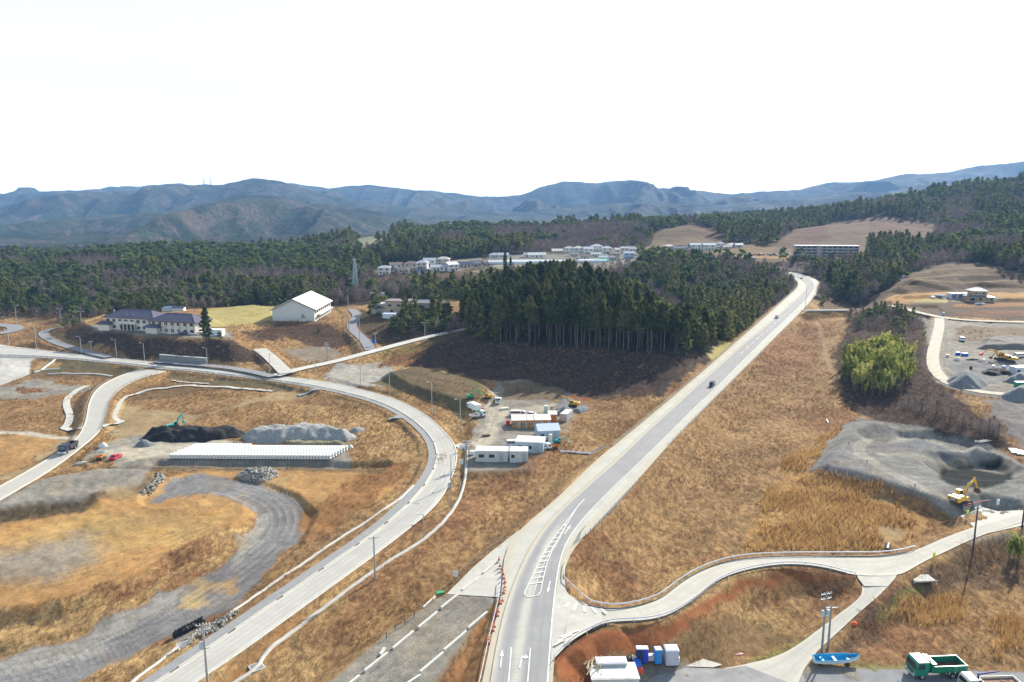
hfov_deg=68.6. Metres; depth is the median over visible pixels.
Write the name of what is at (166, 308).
hut
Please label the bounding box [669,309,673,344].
cedar tree
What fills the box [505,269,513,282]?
cedar tree
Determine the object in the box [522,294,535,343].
cedar tree
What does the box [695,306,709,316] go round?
pine tree
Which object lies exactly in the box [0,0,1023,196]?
sky
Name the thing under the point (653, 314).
cedar tree
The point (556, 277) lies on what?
cedar tree
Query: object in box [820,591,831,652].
utility pole
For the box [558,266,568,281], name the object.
cedar tree
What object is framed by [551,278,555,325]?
cedar tree
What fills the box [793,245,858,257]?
apartment block
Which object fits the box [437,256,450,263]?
house
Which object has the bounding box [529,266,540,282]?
cedar tree
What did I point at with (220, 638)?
pavement kerb
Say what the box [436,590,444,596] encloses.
tool box
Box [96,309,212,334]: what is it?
school building
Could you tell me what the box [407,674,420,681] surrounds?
kerb block
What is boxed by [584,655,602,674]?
wood pile
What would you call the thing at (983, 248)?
pine tree
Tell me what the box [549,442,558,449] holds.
crawler carrier
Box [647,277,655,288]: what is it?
bare tree
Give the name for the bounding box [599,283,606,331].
cedar tree
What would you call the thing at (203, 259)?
pine tree
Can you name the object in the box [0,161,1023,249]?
mountains
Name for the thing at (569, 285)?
cedar tree
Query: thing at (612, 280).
cedar tree
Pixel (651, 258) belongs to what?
pine tree
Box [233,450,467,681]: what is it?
concrete channel
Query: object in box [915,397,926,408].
bare tree
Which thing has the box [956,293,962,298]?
garage
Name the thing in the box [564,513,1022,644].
ramp
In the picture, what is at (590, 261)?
greenhouse
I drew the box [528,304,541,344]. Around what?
cedar tree
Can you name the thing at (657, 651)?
portable toilet
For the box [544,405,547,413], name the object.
tool booth
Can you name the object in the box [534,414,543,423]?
site cabin
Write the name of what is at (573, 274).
cedar tree
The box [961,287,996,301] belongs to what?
villa
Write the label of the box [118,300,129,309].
pine tree
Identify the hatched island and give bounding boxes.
[524,506,577,596]
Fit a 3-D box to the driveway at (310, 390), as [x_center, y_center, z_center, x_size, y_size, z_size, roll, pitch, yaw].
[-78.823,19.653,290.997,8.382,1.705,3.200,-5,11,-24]
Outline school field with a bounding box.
[207,305,274,326]
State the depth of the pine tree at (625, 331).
330.90 m
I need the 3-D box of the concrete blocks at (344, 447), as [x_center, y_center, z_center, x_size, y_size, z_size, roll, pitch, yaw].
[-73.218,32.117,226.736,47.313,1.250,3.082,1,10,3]
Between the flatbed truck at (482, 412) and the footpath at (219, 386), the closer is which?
the flatbed truck at (482, 412)
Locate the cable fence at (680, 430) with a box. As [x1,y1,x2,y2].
[668,282,819,444]
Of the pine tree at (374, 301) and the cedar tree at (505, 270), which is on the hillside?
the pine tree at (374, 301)
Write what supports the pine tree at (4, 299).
on the ground at (646, 502)
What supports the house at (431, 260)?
on the ground at (646, 502)
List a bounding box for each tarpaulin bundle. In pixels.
[98,442,107,447]
[633,657,641,668]
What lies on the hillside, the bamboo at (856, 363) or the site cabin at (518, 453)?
the bamboo at (856, 363)
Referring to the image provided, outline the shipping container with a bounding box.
[560,409,572,421]
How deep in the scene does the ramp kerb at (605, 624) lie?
140.37 m
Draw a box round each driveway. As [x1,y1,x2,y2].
[297,388,318,395]
[388,415,403,419]
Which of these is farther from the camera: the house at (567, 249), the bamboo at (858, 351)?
the house at (567, 249)
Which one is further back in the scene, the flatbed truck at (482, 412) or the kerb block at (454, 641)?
the flatbed truck at (482, 412)
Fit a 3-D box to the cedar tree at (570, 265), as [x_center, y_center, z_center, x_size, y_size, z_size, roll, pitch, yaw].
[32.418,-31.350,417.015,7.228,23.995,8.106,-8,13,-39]
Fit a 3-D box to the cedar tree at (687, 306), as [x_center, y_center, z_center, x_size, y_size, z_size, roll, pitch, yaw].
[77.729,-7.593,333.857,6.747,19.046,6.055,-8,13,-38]
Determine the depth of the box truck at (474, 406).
259.07 m
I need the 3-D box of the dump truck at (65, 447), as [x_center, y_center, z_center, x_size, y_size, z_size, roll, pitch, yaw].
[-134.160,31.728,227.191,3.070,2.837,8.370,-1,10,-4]
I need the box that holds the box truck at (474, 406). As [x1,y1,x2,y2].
[465,401,480,411]
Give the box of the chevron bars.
[554,602,607,644]
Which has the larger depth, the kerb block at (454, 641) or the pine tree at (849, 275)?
the pine tree at (849, 275)
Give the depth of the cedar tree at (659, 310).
314.78 m
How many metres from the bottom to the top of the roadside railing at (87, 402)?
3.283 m
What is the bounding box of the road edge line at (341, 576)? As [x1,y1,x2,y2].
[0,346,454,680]
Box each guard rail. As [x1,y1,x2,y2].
[479,578,500,681]
[554,561,855,659]
[564,545,914,606]
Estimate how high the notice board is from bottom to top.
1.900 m
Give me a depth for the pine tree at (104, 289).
507.30 m
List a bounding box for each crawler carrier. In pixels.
[95,451,105,460]
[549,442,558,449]
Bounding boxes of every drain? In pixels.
[34,368,59,372]
[40,359,55,369]
[47,373,112,376]
[130,485,414,681]
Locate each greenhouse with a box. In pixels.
[485,260,527,263]
[529,260,564,262]
[577,259,606,262]
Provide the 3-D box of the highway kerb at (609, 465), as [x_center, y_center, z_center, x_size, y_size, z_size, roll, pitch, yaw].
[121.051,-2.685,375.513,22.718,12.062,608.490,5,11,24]
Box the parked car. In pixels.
[109,454,122,459]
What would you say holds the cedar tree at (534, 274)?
on the ground at (646, 502)
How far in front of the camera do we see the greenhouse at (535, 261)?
674.80 m
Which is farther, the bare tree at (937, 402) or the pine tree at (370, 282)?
the pine tree at (370, 282)
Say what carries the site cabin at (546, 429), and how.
on the gravel yard at (133, 465)
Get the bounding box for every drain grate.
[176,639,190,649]
[248,662,264,672]
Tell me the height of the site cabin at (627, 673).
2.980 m
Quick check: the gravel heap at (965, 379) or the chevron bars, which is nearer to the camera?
the chevron bars
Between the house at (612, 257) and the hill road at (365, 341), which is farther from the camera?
the house at (612, 257)
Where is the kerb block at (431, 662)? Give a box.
[419,651,443,673]
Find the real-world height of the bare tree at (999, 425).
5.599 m
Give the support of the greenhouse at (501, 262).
on the ground at (646, 502)
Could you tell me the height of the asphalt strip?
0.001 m
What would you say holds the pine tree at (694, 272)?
on the hillside
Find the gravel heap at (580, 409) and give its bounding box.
[573,406,589,413]
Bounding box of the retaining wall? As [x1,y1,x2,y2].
[159,354,206,363]
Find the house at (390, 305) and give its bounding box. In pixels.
[370,299,415,313]
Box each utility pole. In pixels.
[195,622,210,681]
[368,536,378,579]
[446,474,454,505]
[463,440,468,462]
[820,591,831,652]
[826,606,837,649]
[972,505,980,552]
[1021,509,1023,528]
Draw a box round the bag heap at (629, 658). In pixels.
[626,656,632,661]
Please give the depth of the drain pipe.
165.19 m
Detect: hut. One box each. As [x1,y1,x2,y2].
[162,306,171,310]
[171,306,185,310]
[210,328,225,335]
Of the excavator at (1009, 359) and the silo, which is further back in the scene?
the excavator at (1009, 359)
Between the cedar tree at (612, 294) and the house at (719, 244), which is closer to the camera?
the cedar tree at (612, 294)
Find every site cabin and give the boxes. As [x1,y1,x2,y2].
[383,312,396,318]
[475,446,508,461]
[509,446,527,462]
[511,414,520,427]
[514,435,545,452]
[521,414,527,427]
[527,414,534,427]
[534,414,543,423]
[535,423,560,439]
[543,414,550,422]
[547,410,556,422]
[589,662,639,681]
[595,656,627,665]
[1009,365,1023,374]
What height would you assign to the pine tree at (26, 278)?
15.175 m
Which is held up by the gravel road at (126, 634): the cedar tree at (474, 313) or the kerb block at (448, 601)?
the kerb block at (448, 601)
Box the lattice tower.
[352,258,357,286]
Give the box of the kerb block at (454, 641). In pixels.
[443,630,466,651]
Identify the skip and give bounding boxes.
[1014,381,1023,386]
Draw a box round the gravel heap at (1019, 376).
[1002,372,1023,383]
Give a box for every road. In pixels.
[0,324,23,333]
[0,369,162,498]
[0,430,499,681]
[38,326,112,357]
[151,360,275,376]
[253,348,292,373]
[274,328,473,375]
[347,309,375,349]
[892,305,1023,322]
[926,318,1004,394]
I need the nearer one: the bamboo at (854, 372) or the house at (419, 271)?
the bamboo at (854, 372)
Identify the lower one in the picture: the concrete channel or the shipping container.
the concrete channel
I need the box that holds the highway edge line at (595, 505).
[547,279,813,681]
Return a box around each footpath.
[60,385,89,430]
[100,387,163,426]
[164,384,272,391]
[560,445,604,453]
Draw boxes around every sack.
[175,627,181,635]
[180,626,184,633]
[183,624,188,632]
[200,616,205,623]
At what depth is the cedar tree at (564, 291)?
344.81 m
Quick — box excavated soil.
[0,394,596,613]
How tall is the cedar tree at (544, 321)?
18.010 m
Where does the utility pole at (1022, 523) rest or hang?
on the ground at (646, 502)
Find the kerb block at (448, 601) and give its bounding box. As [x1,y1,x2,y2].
[440,593,458,608]
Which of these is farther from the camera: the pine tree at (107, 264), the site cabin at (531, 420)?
the pine tree at (107, 264)
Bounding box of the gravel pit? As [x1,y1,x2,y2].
[810,417,1023,517]
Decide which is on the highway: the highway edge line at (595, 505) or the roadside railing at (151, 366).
the highway edge line at (595, 505)
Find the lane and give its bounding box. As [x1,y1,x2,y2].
[725,577,895,681]
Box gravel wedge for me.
[574,493,625,542]
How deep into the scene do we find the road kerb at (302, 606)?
158.02 m
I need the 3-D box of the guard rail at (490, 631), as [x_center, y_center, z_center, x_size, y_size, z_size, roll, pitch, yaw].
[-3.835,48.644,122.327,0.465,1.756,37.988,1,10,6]
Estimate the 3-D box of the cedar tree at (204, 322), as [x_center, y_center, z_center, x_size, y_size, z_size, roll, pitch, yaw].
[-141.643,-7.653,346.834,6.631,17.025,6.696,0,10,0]
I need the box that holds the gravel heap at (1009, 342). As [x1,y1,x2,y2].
[976,335,1023,349]
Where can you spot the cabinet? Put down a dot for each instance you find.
(651, 656)
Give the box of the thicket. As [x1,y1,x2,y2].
[57,310,1023,648]
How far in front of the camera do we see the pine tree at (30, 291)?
498.51 m
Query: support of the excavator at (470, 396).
on the gravel yard at (133, 465)
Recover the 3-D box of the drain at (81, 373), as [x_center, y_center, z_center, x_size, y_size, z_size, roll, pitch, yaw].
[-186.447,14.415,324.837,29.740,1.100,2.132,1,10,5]
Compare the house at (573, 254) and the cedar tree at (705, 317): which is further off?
the house at (573, 254)
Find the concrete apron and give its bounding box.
[447,530,519,596]
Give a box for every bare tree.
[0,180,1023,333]
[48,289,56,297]
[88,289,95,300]
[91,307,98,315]
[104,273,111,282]
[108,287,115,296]
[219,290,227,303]
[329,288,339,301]
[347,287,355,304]
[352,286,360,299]
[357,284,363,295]
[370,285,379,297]
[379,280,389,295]
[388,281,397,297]
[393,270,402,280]
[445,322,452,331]
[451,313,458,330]
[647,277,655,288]
[664,292,673,302]
[786,278,791,288]
[815,281,827,295]
[850,291,859,304]
[869,279,879,294]
[903,396,912,405]
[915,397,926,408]
[929,399,944,412]
[944,407,957,418]
[958,413,971,422]
[973,417,988,430]
[979,417,998,435]
[987,414,1003,428]
[990,423,1006,437]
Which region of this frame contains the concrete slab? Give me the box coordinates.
[961,507,1022,532]
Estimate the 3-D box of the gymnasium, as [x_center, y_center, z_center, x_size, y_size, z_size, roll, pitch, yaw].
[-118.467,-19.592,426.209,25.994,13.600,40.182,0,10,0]
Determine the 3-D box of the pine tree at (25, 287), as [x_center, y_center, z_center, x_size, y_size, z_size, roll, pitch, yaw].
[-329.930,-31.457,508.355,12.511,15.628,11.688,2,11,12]
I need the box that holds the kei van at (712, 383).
[709,380,714,386]
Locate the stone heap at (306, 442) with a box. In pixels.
[282,439,343,444]
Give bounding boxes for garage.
[947,293,956,298]
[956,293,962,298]
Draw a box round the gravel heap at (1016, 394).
[1000,384,1023,401]
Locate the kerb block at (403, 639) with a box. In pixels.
[392,630,413,649]
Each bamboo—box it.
[841,348,850,361]
[841,359,852,382]
[842,345,850,368]
[847,341,857,356]
[849,346,866,362]
[850,355,864,368]
[850,368,857,390]
[851,341,865,356]
[852,337,864,348]
[852,369,860,392]
[857,339,871,354]
[860,362,870,389]
[863,360,877,389]
[864,380,868,394]
[867,335,883,349]
[867,355,878,389]
[869,375,875,393]
[870,338,889,349]
[870,346,885,369]
[872,349,891,385]
[872,370,878,389]
[874,330,890,345]
[876,379,884,396]
[879,369,890,393]
[883,379,888,395]
[884,342,897,356]
[884,356,898,387]
[886,366,895,387]
[887,332,901,340]
[889,372,896,392]
[893,358,900,389]
[894,353,908,383]
[896,338,910,356]
[900,360,908,389]
[906,368,914,384]
[907,358,914,373]
[909,340,917,357]
[910,362,918,377]
[1005,539,1016,560]
[1010,530,1023,550]
[1011,536,1023,564]
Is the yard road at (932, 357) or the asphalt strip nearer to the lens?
the asphalt strip
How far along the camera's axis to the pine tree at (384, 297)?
435.37 m
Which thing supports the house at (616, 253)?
on the ground at (646, 502)
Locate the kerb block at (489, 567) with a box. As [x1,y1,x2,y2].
[482,560,498,573]
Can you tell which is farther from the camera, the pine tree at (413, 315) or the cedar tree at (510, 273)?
the cedar tree at (510, 273)
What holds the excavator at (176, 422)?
on the soil heap at (176, 433)
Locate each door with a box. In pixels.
[499,453,502,461]
[522,454,525,461]
[637,651,641,662]
[643,651,647,662]
[656,652,661,663]
[667,653,677,665]
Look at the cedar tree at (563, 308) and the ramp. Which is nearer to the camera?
the ramp
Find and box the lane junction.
[857,569,898,585]
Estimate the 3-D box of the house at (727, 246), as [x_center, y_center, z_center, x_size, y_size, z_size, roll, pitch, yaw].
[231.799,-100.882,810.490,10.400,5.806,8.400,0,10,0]
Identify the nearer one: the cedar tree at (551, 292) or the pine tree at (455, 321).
the cedar tree at (551, 292)
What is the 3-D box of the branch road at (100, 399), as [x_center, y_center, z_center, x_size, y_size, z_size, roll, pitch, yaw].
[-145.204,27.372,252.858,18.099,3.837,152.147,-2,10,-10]
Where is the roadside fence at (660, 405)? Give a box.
[612,279,797,446]
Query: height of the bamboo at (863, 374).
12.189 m
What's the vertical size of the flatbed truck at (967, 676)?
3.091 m
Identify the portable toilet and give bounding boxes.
[635,645,642,663]
[642,645,648,663]
[653,646,662,664]
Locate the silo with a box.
[548,434,551,443]
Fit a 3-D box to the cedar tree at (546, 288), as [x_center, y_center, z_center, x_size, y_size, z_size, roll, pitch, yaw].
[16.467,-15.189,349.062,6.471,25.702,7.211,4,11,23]
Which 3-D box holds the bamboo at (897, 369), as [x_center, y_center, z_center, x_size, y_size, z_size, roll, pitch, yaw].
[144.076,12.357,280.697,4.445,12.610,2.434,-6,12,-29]
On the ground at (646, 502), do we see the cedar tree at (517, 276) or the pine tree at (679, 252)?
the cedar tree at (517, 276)
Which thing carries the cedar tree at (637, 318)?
on the hillside
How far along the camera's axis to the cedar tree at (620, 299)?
327.47 m
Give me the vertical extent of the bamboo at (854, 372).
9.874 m
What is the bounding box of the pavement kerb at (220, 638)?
[1,354,436,681]
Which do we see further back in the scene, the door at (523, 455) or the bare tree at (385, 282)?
the bare tree at (385, 282)
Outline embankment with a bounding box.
[0,359,835,681]
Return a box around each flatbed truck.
[469,409,486,418]
[494,397,501,403]
[544,442,551,449]
[955,671,1019,681]
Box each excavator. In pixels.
[166,413,184,425]
[466,389,482,398]
[474,388,492,398]
[553,437,569,443]
[555,395,579,407]
[947,477,980,506]
[979,348,1007,360]
[988,350,1018,362]
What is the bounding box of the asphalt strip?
[805,669,1023,681]
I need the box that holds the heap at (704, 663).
[687,659,721,666]
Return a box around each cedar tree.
[0,171,1023,354]
[198,306,213,340]
[460,293,468,328]
[465,293,476,317]
[470,302,478,338]
[473,289,481,332]
[476,279,485,288]
[480,291,489,332]
[482,297,489,335]
[488,293,496,330]
[491,296,507,342]
[492,275,497,284]
[495,268,500,277]
[495,285,502,325]
[499,301,511,341]
[501,266,508,277]
[502,251,507,267]
[504,291,513,339]
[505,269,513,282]
[505,283,511,329]
[509,293,522,341]
[509,303,521,342]
[513,271,521,282]
[516,289,524,333]
[522,281,531,319]
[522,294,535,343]
[524,266,529,274]
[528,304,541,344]
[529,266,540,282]
[529,279,536,328]
[531,271,538,281]
[532,284,539,330]
[534,289,545,338]
[537,263,545,278]
[538,275,546,320]
[540,282,545,330]
[541,296,556,344]
[542,265,550,275]
[542,281,550,296]
[543,309,552,342]
[544,278,554,289]
[545,288,558,338]
[546,271,552,280]
[550,299,563,345]
[551,274,560,282]
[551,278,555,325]
[553,282,558,323]
[555,283,565,335]
[556,296,571,346]
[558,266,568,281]
[562,283,573,336]
[563,259,569,268]
[564,281,574,333]
[565,286,574,338]
[566,270,576,281]
[566,316,575,344]
[567,263,573,270]
[568,290,578,345]
[568,293,586,348]
[572,261,576,272]
[573,278,580,326]
[576,291,589,343]
[578,268,584,277]
[578,307,588,348]
[579,283,584,332]
[582,260,588,268]
[583,274,593,286]
[583,286,594,333]
[586,265,596,278]
[586,302,594,346]
[589,282,597,331]
[597,272,603,281]
[599,276,605,284]
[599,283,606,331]
[601,304,606,342]
[602,305,614,349]
[603,268,609,277]
[604,279,609,286]
[604,293,612,340]
[604,303,613,344]
[605,285,611,333]
[606,289,616,341]
[609,277,615,285]
[609,305,621,348]
[612,289,623,340]
[616,300,632,349]
[622,298,635,349]
[625,285,631,294]
[625,295,636,346]
[630,308,644,351]
[633,287,641,296]
[634,291,642,333]
[637,302,644,348]
[642,305,654,351]
[643,290,651,300]
[644,304,659,352]
[645,294,657,341]
[656,302,667,349]
[658,303,672,351]
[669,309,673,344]
[670,304,682,352]
[672,302,685,349]
[682,309,695,350]
[684,303,692,342]
[701,310,711,343]
[824,261,833,288]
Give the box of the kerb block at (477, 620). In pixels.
[467,611,487,629]
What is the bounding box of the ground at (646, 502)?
[0,242,1023,681]
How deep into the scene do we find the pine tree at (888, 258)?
624.75 m
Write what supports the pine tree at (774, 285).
on the hillside
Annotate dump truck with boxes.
[56,440,78,453]
[903,653,967,679]
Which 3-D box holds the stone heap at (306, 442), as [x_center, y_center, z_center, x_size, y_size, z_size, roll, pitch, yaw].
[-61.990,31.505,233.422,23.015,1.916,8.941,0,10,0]
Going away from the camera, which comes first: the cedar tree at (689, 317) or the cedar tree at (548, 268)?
the cedar tree at (689, 317)
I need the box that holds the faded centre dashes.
[42,353,445,677]
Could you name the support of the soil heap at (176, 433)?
on the gravel yard at (133, 465)
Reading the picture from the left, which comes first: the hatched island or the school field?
the school field
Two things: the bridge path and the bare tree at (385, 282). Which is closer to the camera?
the bridge path
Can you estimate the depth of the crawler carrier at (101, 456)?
218.91 m
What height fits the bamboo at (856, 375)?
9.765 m
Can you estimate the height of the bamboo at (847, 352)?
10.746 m
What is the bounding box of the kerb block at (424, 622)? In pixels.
[417,611,437,628]
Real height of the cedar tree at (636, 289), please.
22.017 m
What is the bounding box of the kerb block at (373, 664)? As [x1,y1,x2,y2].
[363,652,387,672]
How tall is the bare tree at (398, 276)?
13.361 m
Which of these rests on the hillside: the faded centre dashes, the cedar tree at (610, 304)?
the cedar tree at (610, 304)
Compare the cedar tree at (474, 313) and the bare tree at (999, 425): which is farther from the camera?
the cedar tree at (474, 313)
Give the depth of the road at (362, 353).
343.76 m
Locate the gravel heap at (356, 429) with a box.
[349,427,364,432]
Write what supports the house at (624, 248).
on the ground at (646, 502)
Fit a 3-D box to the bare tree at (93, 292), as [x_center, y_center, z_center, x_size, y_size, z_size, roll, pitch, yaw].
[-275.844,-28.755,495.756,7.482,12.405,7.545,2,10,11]
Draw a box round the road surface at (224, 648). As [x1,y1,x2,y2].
[0,346,455,681]
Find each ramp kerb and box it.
[588,551,907,608]
[593,564,845,629]
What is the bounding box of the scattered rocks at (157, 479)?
[140,472,165,495]
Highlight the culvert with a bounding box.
[912,574,937,583]
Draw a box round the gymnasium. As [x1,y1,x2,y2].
[269,291,332,321]
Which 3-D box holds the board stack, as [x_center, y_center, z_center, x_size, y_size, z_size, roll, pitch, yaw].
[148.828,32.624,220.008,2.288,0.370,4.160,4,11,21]
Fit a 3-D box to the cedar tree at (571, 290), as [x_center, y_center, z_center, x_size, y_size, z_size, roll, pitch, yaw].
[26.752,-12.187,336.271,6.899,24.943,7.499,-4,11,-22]
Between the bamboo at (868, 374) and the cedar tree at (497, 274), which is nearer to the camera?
the bamboo at (868, 374)
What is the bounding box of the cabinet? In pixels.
[648,653,653,660]
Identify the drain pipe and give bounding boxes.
[884,542,890,550]
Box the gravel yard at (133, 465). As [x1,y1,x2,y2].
[0,316,1023,510]
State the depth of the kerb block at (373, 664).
116.81 m
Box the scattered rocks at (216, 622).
[182,609,238,643]
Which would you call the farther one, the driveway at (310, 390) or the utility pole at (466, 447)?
the driveway at (310, 390)
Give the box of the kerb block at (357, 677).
[349,675,359,681]
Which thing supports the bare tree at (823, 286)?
on the hillside
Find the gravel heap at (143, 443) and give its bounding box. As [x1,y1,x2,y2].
[136,440,154,447]
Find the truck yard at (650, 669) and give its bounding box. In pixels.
[639,659,1023,681]
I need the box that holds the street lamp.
[415,513,424,536]
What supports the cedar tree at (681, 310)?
on the hillside
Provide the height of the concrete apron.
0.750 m
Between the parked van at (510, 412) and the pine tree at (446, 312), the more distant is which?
the pine tree at (446, 312)
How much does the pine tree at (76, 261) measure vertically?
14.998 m
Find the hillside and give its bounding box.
[13,194,1023,449]
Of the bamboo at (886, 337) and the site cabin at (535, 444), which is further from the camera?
the bamboo at (886, 337)
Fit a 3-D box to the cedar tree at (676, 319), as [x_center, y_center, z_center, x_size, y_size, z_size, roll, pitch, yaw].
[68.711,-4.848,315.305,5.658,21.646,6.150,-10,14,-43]
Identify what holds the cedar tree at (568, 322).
on the hillside
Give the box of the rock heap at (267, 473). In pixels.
[236,466,278,481]
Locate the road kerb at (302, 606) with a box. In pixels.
[0,345,456,681]
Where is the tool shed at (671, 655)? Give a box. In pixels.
[663,644,678,666]
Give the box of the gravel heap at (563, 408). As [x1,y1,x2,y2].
[557,406,574,414]
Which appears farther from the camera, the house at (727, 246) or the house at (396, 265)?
the house at (727, 246)
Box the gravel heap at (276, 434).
[241,422,356,443]
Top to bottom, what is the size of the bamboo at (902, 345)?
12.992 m
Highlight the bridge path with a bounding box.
[801,310,848,310]
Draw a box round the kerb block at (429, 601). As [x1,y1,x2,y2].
[422,596,435,607]
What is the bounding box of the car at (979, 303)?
[973,302,986,305]
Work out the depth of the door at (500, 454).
210.13 m
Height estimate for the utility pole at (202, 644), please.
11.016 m
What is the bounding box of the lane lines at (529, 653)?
[508,499,583,681]
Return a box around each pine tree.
[0,177,1023,342]
[0,297,12,313]
[19,273,33,281]
[22,284,29,291]
[24,269,38,278]
[25,286,42,298]
[42,260,51,268]
[44,269,59,279]
[55,282,64,288]
[55,286,71,298]
[69,259,80,266]
[85,274,101,283]
[88,302,98,317]
[99,285,107,295]
[105,261,114,270]
[108,299,119,310]
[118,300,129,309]
[121,259,129,274]
[161,268,173,276]
[172,294,182,305]
[188,260,201,271]
[200,257,206,266]
[201,283,215,290]
[216,332,223,339]
[253,281,259,289]
[271,289,282,305]
[280,284,293,299]
[293,289,302,296]
[313,288,326,296]
[345,279,353,288]
[365,279,377,290]
[370,299,381,314]
[380,295,387,301]
[391,317,403,331]
[402,315,413,331]
[410,311,419,327]
[415,304,424,320]
[426,310,431,319]
[430,318,436,332]
[442,308,450,317]
[443,302,453,313]
[445,315,454,326]
[451,312,461,329]
[620,324,632,341]
[623,267,632,277]
[630,260,642,271]
[644,256,658,265]
[673,250,682,259]
[689,270,700,284]
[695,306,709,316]
[705,278,712,286]
[706,273,716,282]
[707,262,715,272]
[720,283,730,290]
[732,266,742,276]
[736,278,746,287]
[744,278,750,289]
[768,282,781,295]
[844,272,855,284]
[884,253,892,261]
[976,245,987,261]
[998,249,1014,267]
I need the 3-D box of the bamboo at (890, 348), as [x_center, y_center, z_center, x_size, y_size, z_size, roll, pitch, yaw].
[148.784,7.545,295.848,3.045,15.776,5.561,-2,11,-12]
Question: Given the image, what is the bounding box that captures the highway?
[491,272,813,681]
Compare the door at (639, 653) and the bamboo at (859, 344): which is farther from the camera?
the bamboo at (859, 344)
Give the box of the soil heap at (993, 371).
[981,367,1009,375]
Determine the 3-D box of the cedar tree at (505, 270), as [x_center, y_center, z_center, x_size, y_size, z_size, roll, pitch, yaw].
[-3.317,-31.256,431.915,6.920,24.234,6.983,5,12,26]
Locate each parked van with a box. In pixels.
[504,439,514,445]
[508,410,520,415]
[1012,352,1023,357]
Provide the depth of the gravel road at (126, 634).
136.82 m
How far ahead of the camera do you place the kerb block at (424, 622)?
128.57 m
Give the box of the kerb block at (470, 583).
[461,576,479,589]
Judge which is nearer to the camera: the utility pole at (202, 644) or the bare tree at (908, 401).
the utility pole at (202, 644)
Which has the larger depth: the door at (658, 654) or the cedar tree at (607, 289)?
the cedar tree at (607, 289)
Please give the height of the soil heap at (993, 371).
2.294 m
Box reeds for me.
[742,409,1023,659]
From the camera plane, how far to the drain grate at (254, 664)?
121.85 m
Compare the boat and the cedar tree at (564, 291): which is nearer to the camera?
the boat
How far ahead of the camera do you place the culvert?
148.25 m
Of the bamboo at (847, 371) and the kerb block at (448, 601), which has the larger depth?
the bamboo at (847, 371)
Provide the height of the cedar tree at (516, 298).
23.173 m
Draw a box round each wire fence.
[453,535,504,579]
[573,477,638,544]
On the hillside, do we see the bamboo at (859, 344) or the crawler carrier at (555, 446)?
the bamboo at (859, 344)
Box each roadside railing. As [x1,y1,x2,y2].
[1,355,298,384]
[80,379,110,429]
[100,372,157,429]
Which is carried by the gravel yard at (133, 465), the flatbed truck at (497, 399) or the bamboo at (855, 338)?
the flatbed truck at (497, 399)
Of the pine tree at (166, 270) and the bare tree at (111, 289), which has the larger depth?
the pine tree at (166, 270)
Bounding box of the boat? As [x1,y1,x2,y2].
[812,653,859,666]
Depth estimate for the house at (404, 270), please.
615.91 m
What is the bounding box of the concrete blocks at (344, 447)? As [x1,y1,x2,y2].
[191,443,347,451]
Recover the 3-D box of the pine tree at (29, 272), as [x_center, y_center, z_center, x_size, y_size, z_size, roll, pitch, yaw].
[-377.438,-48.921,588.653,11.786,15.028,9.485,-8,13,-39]
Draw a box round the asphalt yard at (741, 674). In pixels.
[647,666,804,681]
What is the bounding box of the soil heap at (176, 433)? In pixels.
[143,424,244,442]
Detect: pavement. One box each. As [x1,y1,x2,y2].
[0,354,435,681]
[482,272,819,681]
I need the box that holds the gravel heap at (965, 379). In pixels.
[947,369,987,389]
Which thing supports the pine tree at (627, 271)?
on the hillside
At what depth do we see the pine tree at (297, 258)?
706.46 m
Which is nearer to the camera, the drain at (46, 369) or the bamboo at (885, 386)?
the bamboo at (885, 386)
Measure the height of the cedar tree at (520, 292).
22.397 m
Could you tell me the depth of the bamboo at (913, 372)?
291.55 m
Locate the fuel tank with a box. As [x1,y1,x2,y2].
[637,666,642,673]
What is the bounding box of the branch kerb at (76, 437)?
[0,369,165,499]
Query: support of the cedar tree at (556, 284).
on the hillside
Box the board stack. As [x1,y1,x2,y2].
[1014,449,1023,454]
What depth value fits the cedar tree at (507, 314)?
336.05 m
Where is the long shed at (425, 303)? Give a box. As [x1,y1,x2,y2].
[416,299,444,308]
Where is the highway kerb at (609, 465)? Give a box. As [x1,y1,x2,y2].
[490,273,806,681]
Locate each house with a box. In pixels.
[370,299,415,313]
[377,265,390,274]
[389,262,402,270]
[398,267,410,273]
[404,261,417,270]
[413,269,428,274]
[417,260,428,268]
[423,258,436,266]
[430,264,445,270]
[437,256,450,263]
[443,261,458,271]
[458,262,473,267]
[470,260,483,266]
[489,253,497,257]
[497,253,508,257]
[527,252,545,257]
[550,248,564,253]
[564,246,573,253]
[568,252,578,256]
[574,246,582,253]
[579,254,590,258]
[582,246,593,253]
[589,252,601,256]
[591,244,602,251]
[598,255,607,258]
[601,246,612,253]
[607,255,617,259]
[608,251,620,255]
[619,246,628,253]
[623,251,634,258]
[629,246,639,251]
[671,246,683,250]
[678,245,690,249]
[688,243,701,249]
[702,243,715,249]
[715,241,725,248]
[721,245,732,248]
[734,243,743,247]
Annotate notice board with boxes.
[453,570,457,577]
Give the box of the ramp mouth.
[550,579,602,669]
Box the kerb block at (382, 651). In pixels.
[379,647,385,655]
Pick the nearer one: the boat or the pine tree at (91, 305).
the boat
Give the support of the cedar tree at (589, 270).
on the ground at (646, 502)
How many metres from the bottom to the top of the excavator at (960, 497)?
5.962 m
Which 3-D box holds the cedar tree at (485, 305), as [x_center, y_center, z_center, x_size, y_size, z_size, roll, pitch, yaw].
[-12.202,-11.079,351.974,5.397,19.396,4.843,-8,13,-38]
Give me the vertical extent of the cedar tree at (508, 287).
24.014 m

